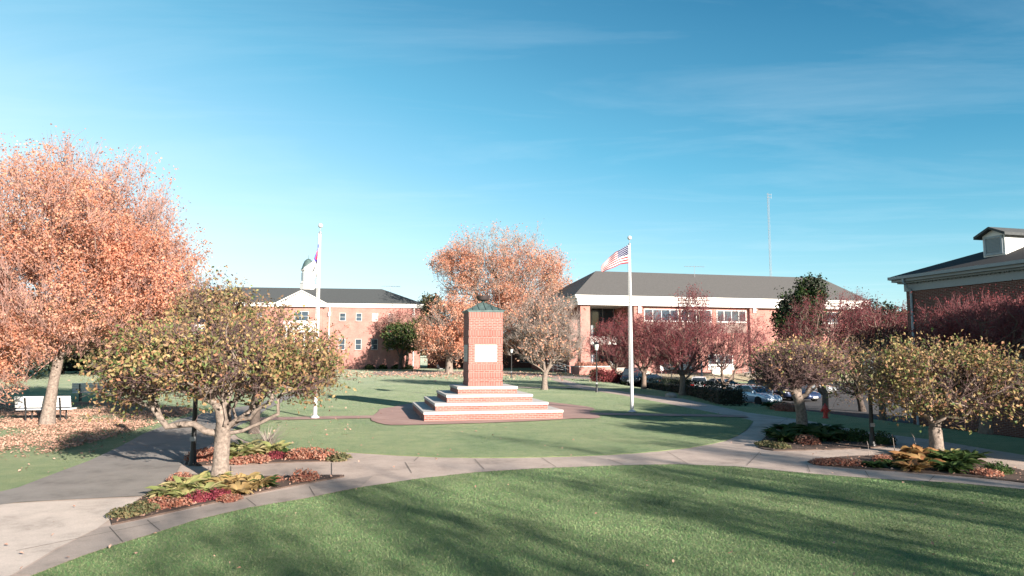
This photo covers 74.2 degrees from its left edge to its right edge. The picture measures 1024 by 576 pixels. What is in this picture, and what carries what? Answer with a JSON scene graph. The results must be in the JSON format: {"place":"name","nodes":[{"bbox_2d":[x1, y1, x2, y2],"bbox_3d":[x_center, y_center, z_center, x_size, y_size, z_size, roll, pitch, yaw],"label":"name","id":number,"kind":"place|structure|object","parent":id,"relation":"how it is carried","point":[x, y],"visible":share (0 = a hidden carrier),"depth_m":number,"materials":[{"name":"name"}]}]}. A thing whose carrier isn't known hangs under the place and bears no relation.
{"place":"outdoors","nodes":[
{"label":"outdoors","id":0,"kind":"place"},
{"bbox_2d":[0,497,139,575],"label":"driveway","id":1,"kind":"structure","parent":0,"point":[24,526],"depth_m":9.99,"materials":[{"name":"concrete"}]},
{"bbox_2d":[0,392,298,504],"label":"asphalt path","id":2,"kind":"structure","parent":0,"point":[137,466],"depth_m":14.72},
{"bbox_2d":[17,476,371,574],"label":"path","id":3,"kind":"structure","parent":0,"point":[84,545],"depth_m":10.16,"materials":[{"name":"concrete"}]},
{"bbox_2d":[110,474,343,524],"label":"bed ground","id":4,"kind":"structure","parent":0,"point":[284,483],"depth_m":11.81,"materials":[{"name":"brown soil"}]},
{"bbox_2d":[105,505,148,518],"bbox_3d":[-5.983,3.472,10.543,0.616,0.162,0.605,2,-6,-22],"label":"creeping plant","id":5,"kind":"object","parent":4,"relation":"on","point":[119,512],"visible":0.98,"depth_m":10.44,"materials":[{"name":"green plant"}]},
{"bbox_2d":[121,501,160,511],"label":"creeping plant","id":6,"kind":"object","parent":4,"relation":"on","point":[148,506],"visible":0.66,"depth_m":10.80,"materials":[{"name":"green plant"}]},
{"bbox_2d":[146,495,176,509],"bbox_3d":[-5.738,3.502,11.089,0.535,0.200,0.537,3,-6,-29],"label":"flower mound","id":7,"kind":"object","parent":4,"relation":"on","point":[164,503],"visible":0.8,"depth_m":11.03,"materials":[{"name":"orange plant"}]},
{"bbox_2d":[144,485,189,498],"bbox_3d":[-6.017,3.566,11.902,0.817,0.179,0.786,3,-6,-24],"label":"hosta plant","id":8,"kind":"object","parent":4,"relation":"on","point":[156,491],"visible":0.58,"depth_m":11.82,"materials":[{"name":"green plant"}]},
{"bbox_2d":[156,475,206,489],"bbox_3d":[-5.998,3.576,12.329,0.886,0.237,0.793,3,-6,-26],"label":"hosta plant","id":9,"kind":"object","parent":4,"relation":"on","point":[179,481],"visible":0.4,"depth_m":12.42,"materials":[{"name":"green plant"}]},
{"bbox_2d":[169,497,194,506],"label":"creeping plant","id":10,"kind":"object","parent":4,"relation":"on","point":[181,501],"visible":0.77,"depth_m":11.21,"materials":[{"name":"orange plant"}]},
{"bbox_2d":[163,486,209,498],"bbox_3d":[-5.588,3.563,11.748,0.776,0.159,0.747,-3,-6,27],"label":"hosta plant","id":11,"kind":"object","parent":4,"relation":"on","point":[182,493],"visible":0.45,"depth_m":11.72,"materials":[{"name":"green plant"}]},
{"bbox_2d":[184,489,212,502],"bbox_3d":[-5.356,3.542,11.555,0.480,0.213,0.472,1,-6,-14],"label":"flower mound","id":12,"kind":"object","parent":4,"relation":"on","point":[198,497],"visible":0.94,"depth_m":11.49,"materials":[{"name":"red plant"}]},
{"bbox_2d":[186,481,227,493],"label":"hosta plant","id":13,"kind":"object","parent":4,"relation":"on","point":[209,486],"visible":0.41,"depth_m":12.22,"materials":[{"name":"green plant"}]},
{"bbox_2d":[71,289,356,476],"bbox_3d":[-6.107,1.952,13.728,4.997,3.840,4.514,-4,-7,40],"label":"crabapple tree","id":14,"kind":"object","parent":4,"relation":"on","point":[225,358],"visible":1,"depth_m":13.23,"materials":[{"name":"green plant"}]},
{"bbox_2d":[216,493,243,502],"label":"flowering plant","id":15,"kind":"object","parent":4,"relation":"on","point":[228,498],"visible":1,"depth_m":11.56,"materials":[{"name":"orange plant"}]},
{"bbox_2d":[217,480,258,493],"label":"hosta plant","id":16,"kind":"object","parent":4,"relation":"on","point":[237,487],"visible":0.95,"depth_m":12.21,"materials":[{"name":"yellow plant"}]},
{"bbox_2d":[239,475,274,490],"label":"hosta plant","id":17,"kind":"object","parent":4,"relation":"on","point":[257,483],"visible":0.67,"depth_m":12.63,"materials":[{"name":"yellow plant"}]},
{"bbox_2d":[289,468,319,481],"bbox_3d":[-4.122,3.709,13.485,0.592,0.257,0.581,0,-5,-1],"label":"flower mound","id":18,"kind":"object","parent":4,"relation":"on","point":[303,476],"visible":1,"depth_m":13.38,"materials":[{"name":"orange plant"}]},
{"bbox_2d":[185,455,329,465],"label":"bed ground","id":19,"kind":"structure","parent":0,"point":[203,463],"depth_m":15.73,"materials":[{"name":"brown soil"}]},
{"bbox_2d":[188,315,207,465],"bbox_3d":[-7.233,2.321,15.505,0.380,3.420,0.400,0,-5,0],"label":"lamp post","id":20,"kind":"object","parent":19,"relation":"on","point":[193,456],"visible":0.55,"depth_m":15.37,"materials":[{"name":"black metal"}]},
{"bbox_2d":[184,448,212,461],"bbox_3d":[-7.322,3.915,15.888,0.692,0.297,0.695,3,-6,-26],"label":"flower mound","id":21,"kind":"object","parent":19,"relation":"on","point":[202,456],"visible":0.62,"depth_m":15.80,"materials":[{"name":"orange plant"}]},
{"bbox_2d":[229,445,262,458],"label":"hosta plant","id":22,"kind":"object","parent":19,"relation":"on","point":[235,452],"visible":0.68,"depth_m":16.16,"materials":[{"name":"green plant"}]},
{"bbox_2d":[243,453,270,463],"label":"creeping plant","id":23,"kind":"object","parent":19,"relation":"on","point":[258,458],"visible":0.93,"depth_m":15.62,"materials":[{"name":"orange plant"}]},
{"bbox_2d":[257,440,291,454],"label":"hosta plant","id":24,"kind":"object","parent":19,"relation":"on","point":[273,449],"visible":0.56,"depth_m":16.77,"materials":[{"name":"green plant"}]},
{"bbox_2d":[284,447,310,459],"bbox_3d":[-5.110,3.953,16.218,0.701,0.291,0.682,-3,-6,31],"label":"flower mound","id":25,"kind":"object","parent":19,"relation":"on","point":[292,454],"visible":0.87,"depth_m":16.07,"materials":[{"name":"orange plant"}]},
{"bbox_2d":[310,448,337,460],"bbox_3d":[-4.447,3.945,16.142,0.686,0.296,0.672,3,-6,-24],"label":"flower mound","id":26,"kind":"object","parent":19,"relation":"on","point":[321,456],"visible":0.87,"depth_m":16.02,"materials":[{"name":"orange plant"}]},
{"bbox_2d":[323,452,351,461],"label":"creeping plant","id":27,"kind":"object","parent":19,"relation":"on","point":[339,457],"visible":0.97,"depth_m":15.90,"materials":[{"name":"green plant"}]},
{"bbox_2d":[231,415,372,420],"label":"brick path","id":28,"kind":"structure","parent":0,"point":[321,417],"depth_m":26.25,"materials":[{"name":"brick"}]},
{"bbox_2d":[310,223,322,417],"bbox_3d":[-7.612,1.219,26.553,0.333,7.620,0.333,0,-5,0],"label":"flagpole","id":29,"kind":"object","parent":28,"relation":"on","point":[317,314],"visible":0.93,"depth_m":26.61,"materials":[{"name":"metal"}]},
{"bbox_2d":[303,244,318,280],"bbox_3d":[-7.966,-1.020,26.823,0.640,1.503,0.244,-1,-6,9],"label":"flag","id":30,"kind":"object","parent":29,"relation":"attached to","point":[310,268],"visible":1,"depth_m":26.75,"materials":[{"name":"white fabric"}]},
{"bbox_2d":[371,402,599,424],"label":"brick pavement","id":31,"kind":"structure","parent":0,"point":[405,414],"depth_m":26.82,"materials":[{"name":"brick"}]},
{"bbox_2d":[412,295,562,420],"bbox_3d":[-1.225,2.795,28.312,5.370,4.930,5.370,1,-6,-13],"label":"brick monument","id":32,"kind":"object","parent":31,"relation":"on","point":[482,392],"visible":1,"depth_m":27.24,"materials":[{"name":"brick"}]},
{"bbox_2d":[233,385,752,457],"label":"lawn","id":33,"kind":"structure","parent":0,"point":[520,448],"depth_m":22.21,"materials":[{"name":"green plant"}]},
{"bbox_2d":[143,260,360,433],"bbox_3d":[-8.199,1.832,21.563,6.585,5.559,5.208,0,-5,0],"label":"crabapple tree","id":34,"kind":"object","parent":33,"relation":"on","point":[185,306],"visible":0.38,"depth_m":21.16,"materials":[{"name":"green plant"}]},
{"bbox_2d":[243,426,292,444],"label":"ornamental grass","id":35,"kind":"object","parent":33,"relation":"on","point":[265,437],"depth_m":18.48,"materials":[{"name":"beige plant"}]},
{"bbox_2d":[501,283,591,389],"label":"bare tree","id":36,"kind":"object","parent":33,"relation":"on","point":[553,344],"visible":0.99,"depth_m":46.43,"materials":[{"name":"brown plant"}]},
{"bbox_2d":[627,236,635,411],"bbox_3d":[5.137,1.503,29.291,0.333,7.620,0.333,0,-5,0],"label":"flagpole","id":37,"kind":"object","parent":33,"relation":"on","point":[630,341],"visible":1,"depth_m":29.19,"materials":[{"name":"metal"}]},
{"bbox_2d":[601,245,627,271],"bbox_3d":[4.476,-1.300,29.571,1.206,1.180,0.218,-1,-6,10],"label":"flag","id":38,"kind":"object","parent":37,"relation":"attached to","point":[618,257],"visible":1,"depth_m":29.57,"materials":[{"name":"multicoloured fabric"}]},
{"bbox_2d":[373,371,627,384],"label":"forecourt path","id":39,"kind":"structure","parent":0,"point":[509,372],"depth_m":79.37,"materials":[{"name":"concrete"}]},
{"bbox_2d":[411,291,503,372],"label":"maple tree","id":40,"kind":"object","parent":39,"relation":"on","point":[445,336],"visible":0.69,"depth_m":85.04,"materials":[{"name":"orange plant"}]},
{"bbox_2d":[0,354,1023,575],"bbox_3d":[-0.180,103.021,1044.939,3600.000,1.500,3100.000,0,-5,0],"label":"ground","id":41,"kind":"structure","parent":0,"point":[41,465],"depth_m":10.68,"materials":[{"name":"green plant"}]},
{"bbox_2d":[0,286,82,379],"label":"shade tree","id":42,"kind":"object","parent":41,"relation":"on","point":[39,372],"visible":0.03,"depth_m":62.31,"materials":[{"name":"orange plant"}]},
{"bbox_2d":[14,396,76,421],"bbox_3d":[-17.261,4.459,25.088,1.850,0.934,0.749,1,-6,-11],"label":"park bench","id":43,"kind":"object","parent":41,"relation":"on","point":[23,402],"visible":0.81,"depth_m":24.82,"materials":[{"name":"white wood"}]},
{"bbox_2d":[37,299,115,373],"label":"shade tree","id":44,"kind":"object","parent":41,"relation":"on","point":[71,362],"visible":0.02,"depth_m":78.39,"materials":[{"name":"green plant"}]},
{"bbox_2d":[72,383,111,400],"bbox_3d":[-22.052,5.457,35.634,1.800,0.934,0.749,3,-6,-24],"label":"park bench","id":45,"kind":"object","parent":41,"relation":"on","point":[81,387],"visible":0.6,"depth_m":35.26,"materials":[{"name":"black metal"}]},
{"bbox_2d":[63,302,143,375],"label":"shade tree","id":46,"kind":"object","parent":41,"relation":"on","point":[95,351],"visible":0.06,"depth_m":71.80,"materials":[{"name":"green plant"}]},
{"bbox_2d":[0,123,223,424],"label":"maple tree","id":47,"kind":"object","parent":41,"relation":"on","point":[118,267],"visible":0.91,"depth_m":22.95,"materials":[{"name":"orange plant"}]},
{"bbox_2d":[46,342,294,370],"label":"hedge","id":48,"kind":"object","parent":41,"relation":"on","point":[70,367],"visible":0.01,"depth_m":90.66,"materials":[{"name":"green plant"}]},
{"bbox_2d":[0,401,573,474],"bbox_3d":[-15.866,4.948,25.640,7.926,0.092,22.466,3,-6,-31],"label":"fallen leaves","id":49,"kind":"object","parent":41,"relation":"on","point":[74,413],"visible":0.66,"depth_m":23.53,"materials":[{"name":"brown plant"}]},
{"bbox_2d":[189,255,424,368],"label":"brick hall","id":50,"kind":"structure","parent":41,"relation":"on","point":[356,312],"depth_m":104.34,"materials":[{"name":"red brick"}]},
{"bbox_2d":[373,307,422,365],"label":"tree","id":51,"kind":"object","parent":41,"relation":"on","point":[389,316],"visible":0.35,"depth_m":103.13,"materials":[{"name":"orange plant"}]},
{"bbox_2d":[67,370,741,384],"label":"fallen leaves","id":52,"kind":"object","parent":41,"relation":"on","point":[453,374],"visible":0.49,"depth_m":77.50,"materials":[{"name":"orange plant"}]},
{"bbox_2d":[380,312,432,369],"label":"tree","id":53,"kind":"object","parent":41,"relation":"on","point":[402,337],"visible":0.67,"depth_m":100.40,"materials":[{"name":"green plant"}]},
{"bbox_2d":[418,291,449,356],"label":"tree","id":54,"kind":"object","parent":41,"relation":"on","point":[429,297],"visible":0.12,"depth_m":123.91,"materials":[{"name":"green plant"}]},
{"bbox_2d":[427,348,531,367],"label":"service wing","id":55,"kind":"structure","parent":41,"relation":"on","point":[520,363],"depth_m":113.68,"materials":[{"name":"red brick"}]},
{"bbox_2d":[5,402,982,575],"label":"fallen leaves","id":56,"kind":"object","parent":41,"relation":"on","point":[537,509],"visible":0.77,"depth_m":9.30,"materials":[{"name":"brown plant"}]},
{"bbox_2d":[423,220,578,369],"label":"maple tree","id":57,"kind":"object","parent":41,"relation":"on","point":[506,291],"visible":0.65,"depth_m":99.16,"materials":[{"name":"brown plant"}]},
{"bbox_2d":[8,378,1023,575],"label":"walkway","id":58,"kind":"structure","parent":41,"relation":"on","point":[740,449],"depth_m":15.84,"materials":[{"name":"concrete"}]},
{"bbox_2d":[16,417,969,550],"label":"walkway joints","id":59,"kind":"object","parent":58,"relation":"on","point":[411,472],"visible":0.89,"depth_m":12.56,"materials":[{"name":"grey concrete"}]},
{"bbox_2d":[571,366,612,374],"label":"brick planter","id":60,"kind":"object","parent":41,"relation":"on","point":[582,370],"visible":0.5,"depth_m":78.17,"materials":[{"name":"brick"}]},
{"bbox_2d":[590,367,612,381],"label":"bush","id":61,"kind":"object","parent":41,"relation":"on","point":[601,373],"visible":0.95,"depth_m":61.08,"materials":[{"name":"red plant"}]},
{"bbox_2d":[582,308,642,377],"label":"crimson tree","id":62,"kind":"object","parent":41,"relation":"on","point":[602,339],"visible":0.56,"depth_m":70.18,"materials":[{"name":"brown plant"}]},
{"bbox_2d":[607,306,682,388],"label":"crimson tree","id":63,"kind":"object","parent":41,"relation":"on","point":[637,328],"visible":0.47,"depth_m":48.95,"materials":[{"name":"brown plant"}]},
{"bbox_2d":[633,283,733,394],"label":"crimson tree","id":64,"kind":"object","parent":41,"relation":"on","point":[675,349],"visible":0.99,"depth_m":41.19,"materials":[{"name":"brown plant"}]},
{"bbox_2d":[647,377,747,405],"bbox_3d":[12.203,7.365,50.307,1.925,2.176,35.412,0,-5,4],"label":"hedge","id":65,"kind":"object","parent":41,"relation":"on","point":[714,393],"visible":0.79,"depth_m":36.99,"materials":[{"name":"green plant"}]},
{"bbox_2d":[528,271,869,373],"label":"brick library","id":66,"kind":"structure","parent":41,"relation":"on","point":[600,294],"depth_m":87.41,"materials":[{"name":"red brick"}]},
{"bbox_2d":[644,309,678,321],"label":"window","id":67,"kind":"structure","parent":66,"relation":"in","point":[665,311],"depth_m":84.68,"materials":[{"name":"white glass"}]},
{"bbox_2d":[716,310,746,322],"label":"window","id":68,"kind":"structure","parent":66,"relation":"in","point":[726,312],"depth_m":86.80,"materials":[{"name":"white glass"}]},
{"bbox_2d":[738,383,912,422],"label":"parking lot","id":69,"kind":"structure","parent":41,"relation":"on","point":[843,408],"depth_m":50.65,"materials":[{"name":"grey asphalt"}]},
{"bbox_2d":[620,367,641,384],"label":"parked car","id":70,"kind":"object","parent":69,"relation":"on","point":[624,379],"visible":0.49,"depth_m":61.66,"materials":[{"name":"black paint"}]},
{"bbox_2d":[628,373,662,388],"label":"parked car","id":71,"kind":"object","parent":69,"relation":"on","point":[653,376],"visible":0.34,"depth_m":61.01,"materials":[{"name":"black paint"}]},
{"bbox_2d":[689,303,778,388],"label":"crimson tree","id":72,"kind":"object","parent":69,"relation":"on","point":[732,347],"visible":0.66,"depth_m":59.94,"materials":[{"name":"brown plant"}]},
{"bbox_2d":[733,385,781,403],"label":"parked car","id":73,"kind":"object","parent":69,"relation":"on","point":[760,396],"visible":0.63,"depth_m":53.20,"materials":[{"name":"silver metal"}]},
{"bbox_2d":[747,379,792,399],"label":"parked car","id":74,"kind":"object","parent":69,"relation":"on","point":[785,394],"visible":0.12,"depth_m":58.09,"materials":[{"name":"blue paint"}]},
{"bbox_2d":[764,272,835,349],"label":"pine tree","id":75,"kind":"object","parent":69,"relation":"on","point":[813,286],"visible":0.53,"depth_m":71.28,"materials":[{"name":"green plant"}]},
{"bbox_2d":[783,383,820,400],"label":"parked car","id":76,"kind":"object","parent":69,"relation":"on","point":[814,396],"visible":0.32,"depth_m":56.49,"materials":[{"name":"blue paint"}]},
{"bbox_2d":[772,286,873,412],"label":"crimson tree","id":77,"kind":"object","parent":69,"relation":"on","point":[831,329],"visible":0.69,"depth_m":46.59,"materials":[{"name":"brown plant"}]},
{"bbox_2d":[826,296,909,399],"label":"tree","id":78,"kind":"object","parent":69,"relation":"on","point":[891,309],"visible":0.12,"depth_m":58.65,"materials":[{"name":"red plant"}]},
{"bbox_2d":[839,289,908,420],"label":"crimson tree","id":79,"kind":"object","parent":69,"relation":"on","point":[870,332],"visible":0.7,"depth_m":40.77,"materials":[{"name":"brown plant"}]},
{"bbox_2d":[811,333,896,411],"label":"crabapple tree","id":80,"kind":"object","parent":41,"relation":"on","point":[861,405],"visible":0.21,"depth_m":47.14,"materials":[{"name":"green plant"}]},
{"bbox_2d":[887,227,1023,437],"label":"brick annex","id":81,"kind":"object","parent":41,"relation":"on","point":[998,261],"visible":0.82,"depth_m":28.82,"materials":[{"name":"brick"}]},
{"bbox_2d":[898,279,1023,434],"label":"crimson tree","id":82,"kind":"object","parent":41,"relation":"on","point":[1013,324],"visible":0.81,"depth_m":22.07,"materials":[{"name":"brown plant"}]},
{"bbox_2d":[0,0,1023,332],"label":"sky","id":83,"kind":"structure","parent":0,"point":[883,137],"materials":[{"name":"blue"}]},
{"bbox_2d":[590,413,747,416],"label":"brick path","id":84,"kind":"structure","parent":0,"point":[707,415],"depth_m":27.77,"materials":[{"name":"brick"}]},
{"bbox_2d":[658,373,862,381],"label":"bank ground","id":85,"kind":"structure","parent":0,"point":[737,377],"depth_m":79.63,"materials":[{"name":"red plant"}]},
{"bbox_2d":[758,429,895,450],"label":"bed ground","id":86,"kind":"structure","parent":0,"point":[823,446],"depth_m":18.47,"materials":[{"name":"brown soil"}]},
{"bbox_2d":[766,429,800,441],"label":"leafy plant","id":87,"kind":"object","parent":86,"relation":"on","point":[783,435],"visible":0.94,"depth_m":19.42,"materials":[{"name":"green plant"}]},
{"bbox_2d":[742,333,853,426],"bbox_3d":[9.361,3.082,22.253,3.613,3.258,3.364,0,-5,0],"label":"crabapple tree","id":88,"kind":"object","parent":86,"relation":"on","point":[792,368],"visible":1,"depth_m":21.82,"materials":[{"name":"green plant"}]},
{"bbox_2d":[793,434,820,444],"bbox_3d":[8.281,4.245,19.024,0.755,0.289,0.758,-3,-6,30],"label":"flower mound","id":89,"kind":"object","parent":86,"relation":"on","point":[805,439],"visible":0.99,"depth_m":18.88,"materials":[{"name":"orange plant"}]},
{"bbox_2d":[790,423,833,434],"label":"leafy plant","id":90,"kind":"object","parent":86,"relation":"on","point":[801,429],"visible":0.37,"depth_m":21.04,"materials":[{"name":"green plant"}]},
{"bbox_2d":[804,427,847,442],"bbox_3d":[9.104,4.264,19.731,1.157,0.319,1.266,5,-8,-43],"label":"leafy plant","id":91,"kind":"object","parent":86,"relation":"on","point":[824,434],"visible":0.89,"depth_m":19.56,"materials":[{"name":"green plant"}]},
{"bbox_2d":[840,428,867,441],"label":"leafy plant","id":92,"kind":"object","parent":86,"relation":"on","point":[856,436],"visible":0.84,"depth_m":19.52,"materials":[{"name":"green plant"}]},
{"bbox_2d":[860,349,875,445],"bbox_3d":[9.899,3.034,18.720,0.380,2.670,0.400,0,-5,0],"label":"lamp post","id":93,"kind":"object","parent":86,"relation":"on","point":[871,435],"visible":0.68,"depth_m":18.62,"materials":[{"name":"black metal"}]},
{"bbox_2d":[863,430,896,443],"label":"leafy plant","id":94,"kind":"object","parent":86,"relation":"on","point":[881,438],"visible":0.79,"depth_m":18.99,"materials":[{"name":"green plant"}]},
{"bbox_2d":[807,453,1023,482],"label":"bed ground","id":95,"kind":"structure","parent":0,"point":[1014,477],"depth_m":14.67,"materials":[{"name":"brown soil"}]},
{"bbox_2d":[809,457,837,465],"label":"creeping plant","id":96,"kind":"object","parent":95,"relation":"on","point":[822,461],"visible":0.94,"depth_m":15.49,"materials":[{"name":"orange plant"}]},
{"bbox_2d":[888,450,928,460],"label":"hosta plant","id":97,"kind":"object","parent":95,"relation":"on","point":[899,455],"visible":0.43,"depth_m":15.91,"materials":[{"name":"yellow plant"}]},
{"bbox_2d":[890,459,935,471],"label":"hosta plant","id":98,"kind":"object","parent":95,"relation":"on","point":[914,465],"visible":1,"depth_m":14.65,"materials":[{"name":"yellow plant"}]},
{"bbox_2d":[902,453,945,465],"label":"hosta plant","id":99,"kind":"object","parent":95,"relation":"on","point":[921,457],"visible":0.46,"depth_m":15.29,"materials":[{"name":"yellow plant"}]},
{"bbox_2d":[825,327,1023,450],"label":"crabapple tree","id":100,"kind":"object","parent":95,"relation":"on","point":[992,388],"visible":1,"depth_m":16.50,"materials":[{"name":"green plant"}]},
{"bbox_2d":[926,450,964,460],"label":"leafy plant","id":101,"kind":"object","parent":95,"relation":"on","point":[936,455],"visible":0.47,"depth_m":15.81,"materials":[{"name":"green plant"}]},
{"bbox_2d":[928,459,975,473],"bbox_3d":[9.497,3.831,14.599,0.899,0.214,0.864,-1,-6,11],"label":"leafy plant","id":102,"kind":"object","parent":95,"relation":"on","point":[954,466],"visible":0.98,"depth_m":14.52,"materials":[{"name":"green plant"}]},
{"bbox_2d":[937,453,983,466],"bbox_3d":[10.177,3.896,15.409,0.913,0.241,0.929,5,-7,-42],"label":"leafy plant","id":103,"kind":"object","parent":95,"relation":"on","point":[969,459],"visible":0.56,"depth_m":15.32,"materials":[{"name":"green plant"}]},
{"bbox_2d":[952,449,991,463],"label":"leafy plant","id":104,"kind":"object","parent":95,"relation":"on","point":[980,455],"visible":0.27,"depth_m":15.80,"materials":[{"name":"green plant"}]},
{"bbox_2d":[967,467,1004,476],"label":"creeping plant","id":105,"kind":"object","parent":95,"relation":"on","point":[986,472],"visible":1,"depth_m":14.09,"materials":[{"name":"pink plant"}]},
{"bbox_2d":[980,461,1015,474],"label":"leafy plant","id":106,"kind":"object","parent":95,"relation":"on","point":[1005,469],"visible":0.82,"depth_m":14.31,"materials":[{"name":"green plant"}]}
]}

